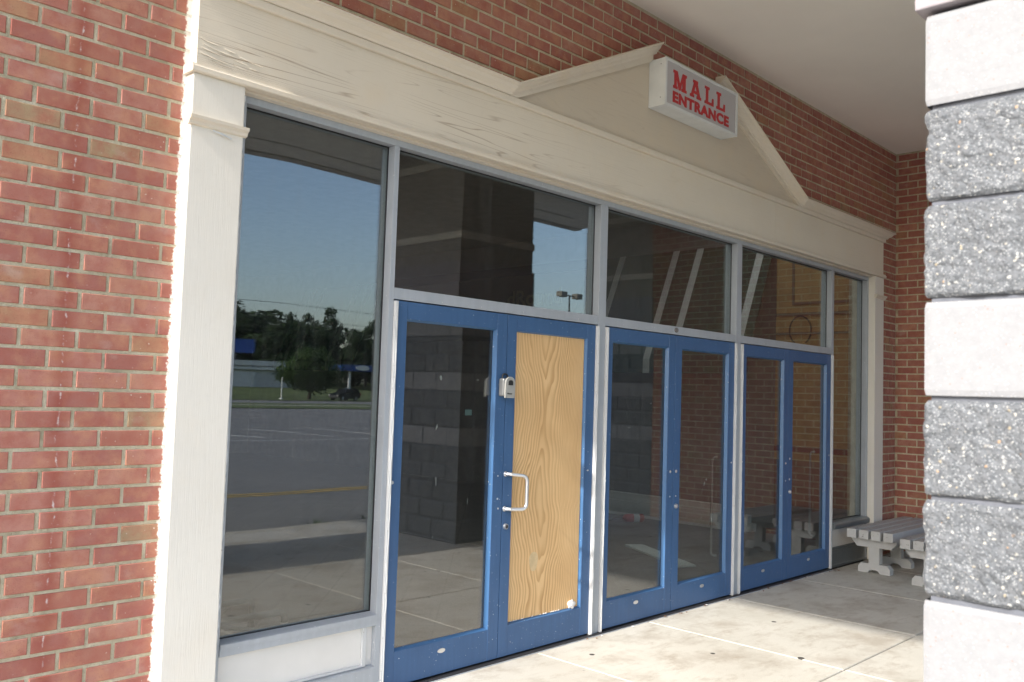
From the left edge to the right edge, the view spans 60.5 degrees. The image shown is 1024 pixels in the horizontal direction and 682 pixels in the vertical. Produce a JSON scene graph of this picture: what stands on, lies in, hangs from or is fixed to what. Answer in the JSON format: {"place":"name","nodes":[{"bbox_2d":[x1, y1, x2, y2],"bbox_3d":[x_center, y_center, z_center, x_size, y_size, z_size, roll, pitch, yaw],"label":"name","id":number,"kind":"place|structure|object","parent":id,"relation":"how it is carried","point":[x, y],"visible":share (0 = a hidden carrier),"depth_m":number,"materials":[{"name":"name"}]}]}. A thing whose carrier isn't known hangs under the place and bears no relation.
{"place":"outdoors","nodes":[
{"label":"outdoors","id":0,"kind":"place"},
{"bbox_2d":[238,111,650,276],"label":"interior ceiling","id":1,"kind":"structure","parent":0,"point":[311,199],"depth_m":13.05,"materials":[{"name":"grey"}]},
{"bbox_2d":[220,452,862,647],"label":"interior floor","id":2,"kind":"structure","parent":0,"point":[295,542],"depth_m":9.36,"materials":[{"name":"tile"}]},
{"bbox_2d":[220,597,287,631],"bbox_3d":[-1.974,1.661,4.559,0.400,0.380,1.610,-2,-5,44],"label":"pipe stand","id":3,"kind":"object","parent":2,"relation":"on","point":[251,617],"visible":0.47,"depth_m":4.94,"materials":[{"name":"grey metal"}]},
{"bbox_2d":[247,224,776,522],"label":"interior wall","id":4,"kind":"structure","parent":2,"relation":"on","point":[319,416],"depth_m":16.41,"materials":[{"name":"grey paint"}]},
{"bbox_2d":[608,514,644,521],"bbox_3d":[1.459,2.331,11.579,0.583,0.113,0.151,3,-4,-15],"label":"fire extinguisher","id":5,"kind":"object","parent":2,"relation":"on","point":[633,517],"visible":0.96,"depth_m":11.57,"materials":[{"name":"red metal"}]},
{"bbox_2d":[625,544,695,567],"bbox_3d":[1.532,2.233,9.169,0.201,0.020,1.217,3,-4,-18],"label":"loose plank","id":6,"kind":"object","parent":2,"relation":"on","point":[648,551],"visible":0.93,"depth_m":9.25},
{"bbox_2d":[609,506,744,531],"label":"timber beam","id":7,"kind":"structure","parent":2,"relation":"on","point":[682,519],"depth_m":11.84,"materials":[{"name":"white paint"}]},
{"bbox_2d":[609,498,720,520],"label":"timber beam","id":8,"kind":"structure","parent":7,"relation":"on","point":[685,512],"depth_m":11.88,"materials":[{"name":"white paint"}]},
{"bbox_2d":[609,490,720,512],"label":"timber beam","id":9,"kind":"structure","parent":8,"relation":"on","point":[683,503],"depth_m":11.94,"materials":[{"name":"white paint"}]},
{"bbox_2d":[744,523,755,531],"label":"timber beam","id":10,"kind":"structure","parent":2,"relation":"on","point":[750,527],"depth_m":11.08,"materials":[{"name":"white paint"}]},
{"bbox_2d":[744,514,750,523],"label":"timber beam","id":11,"kind":"structure","parent":10,"relation":"on","point":[747,518],"depth_m":11.10,"materials":[{"name":"white paint"}]},
{"bbox_2d":[773,259,848,531],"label":"tan wall","id":12,"kind":"structure","parent":2,"relation":"on","point":[798,290],"depth_m":11.51,"materials":[{"name":"paint"}]},
{"bbox_2d":[789,315,811,342],"bbox_3d":[3.793,-0.090,11.607,0.340,0.500,0.081,-2,-5,44],"label":"wall cable loop","id":13,"kind":"object","parent":12,"relation":"attached to","point":[809,324],"depth_m":11.61,"materials":[{"name":"black plastic"}]},
{"bbox_2d":[436,554,930,681],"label":"sidewalk","id":14,"kind":"structure","parent":0,"point":[742,639],"depth_m":5.97,"materials":[{"name":"concrete"}]},
{"bbox_2d":[153,0,896,681],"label":"entrance surround","id":15,"kind":"object","parent":14,"relation":"on","point":[601,130],"visible":0.94,"depth_m":4.70,"materials":[{"name":"beige paint"}]},
{"bbox_2d":[648,56,737,139],"bbox_3d":[1.429,-1.874,6.849,0.152,0.359,1.034,-2,-5,44],"label":"mall sign","id":16,"kind":"object","parent":15,"relation":"attached to","point":[679,92],"visible":1,"depth_m":6.71,"materials":[{"name":"paint"}]},
{"bbox_2d":[215,95,869,681],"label":"glass shopfront","id":17,"kind":"object","parent":14,"relation":"on","point":[547,511],"visible":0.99,"depth_m":5.79,"materials":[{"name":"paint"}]},
{"bbox_2d":[384,300,507,681],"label":"door","id":18,"kind":"structure","parent":17,"relation":"in","point":[412,662],"depth_m":5.16,"materials":[{"name":"blue paint"}]},
{"bbox_2d":[499,373,514,397],"bbox_3d":[-0.031,0.276,5.442,0.060,0.153,0.091,-2,-5,44],"label":"key lock box","id":19,"kind":"object","parent":17,"relation":"attached to","point":[507,387],"visible":1,"depth_m":5.42,"materials":[{"name":"silver metal"}]},
{"bbox_2d":[497,314,595,657],"bbox_3d":[0.263,0.916,5.745,0.131,2.114,0.877,-2,-5,44],"label":"door","id":20,"kind":"structure","parent":17,"relation":"in","point":[548,448],"depth_m":5.76,"materials":[{"name":"blue paint"}]},
{"bbox_2d":[602,327,675,628],"bbox_3d":[0.925,0.983,6.489,0.047,2.114,0.878,-2,-5,44],"label":"door","id":21,"kind":"structure","parent":17,"relation":"in","point":[617,610],"depth_m":6.62,"materials":[{"name":"blue paint"}]},
{"bbox_2d":[670,336,734,610],"bbox_3d":[1.525,1.042,7.145,0.122,2.114,0.894,-2,-5,44],"label":"door","id":22,"kind":"structure","parent":17,"relation":"in","point":[684,593],"depth_m":7.20,"materials":[{"name":"blue paint"}]},
{"bbox_2d":[740,344,788,591],"bbox_3d":[2.239,1.108,7.848,0.047,2.114,0.866,-2,-5,44],"label":"door","id":23,"kind":"structure","parent":17,"relation":"in","point":[771,571],"depth_m":8.02,"materials":[{"name":"blue paint"}]},
{"bbox_2d":[786,350,830,578],"bbox_3d":[2.837,1.167,8.501,0.122,2.114,0.900,-2,-5,44],"label":"door","id":24,"kind":"structure","parent":17,"relation":"in","point":[818,559],"depth_m":8.62,"materials":[{"name":"blue paint"}]},
{"bbox_2d":[536,564,919,681],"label":"joint sealant","id":25,"kind":"object","parent":14,"relation":"on","point":[734,598],"visible":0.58,"depth_m":5.94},
{"bbox_2d":[847,516,924,575],"bbox_3d":[4.000,2.108,9.087,0.448,0.421,1.520,-2,-5,44],"label":"park bench","id":26,"kind":"object","parent":14,"relation":"on","point":[876,538],"visible":0.73,"depth_m":8.68,"materials":[{"name":"grey paint"}]},
{"bbox_2d":[900,533,925,586],"bbox_3d":[4.261,2.080,8.488,0.448,0.421,1.520,-2,-5,44],"label":"park bench","id":27,"kind":"object","parent":14,"relation":"on","point":[913,546],"visible":0.12,"depth_m":8.08,"materials":[{"name":"grey paint"}]},
{"bbox_2d":[915,0,1023,681],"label":"block pillar","id":28,"kind":"structure","parent":14,"relation":"on","point":[973,507],"depth_m":1.76,"materials":[{"name":"stone"}]},
{"bbox_2d":[628,0,930,153],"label":"entrance canopy","id":29,"kind":"object","parent":28,"relation":"on","point":[858,66],"visible":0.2,"depth_m":7.29,"materials":[{"name":"paint"}]},
{"bbox_3d":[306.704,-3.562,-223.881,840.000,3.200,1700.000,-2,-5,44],"label":"parking lot","id":30,"kind":"structure","parent":0,"visible":0},
{"bbox_2d":[0,0,895,681],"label":"brick wall","id":31,"kind":"structure","parent":30,"relation":"on","point":[92,100],"depth_m":3.76,"materials":[{"name":"red brick"}]},
{"bbox_2d":[894,150,931,550],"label":"brick wall","id":32,"kind":"structure","parent":30,"relation":"on","point":[912,398],"depth_m":9.98,"materials":[{"name":"red brick"}]}
]}

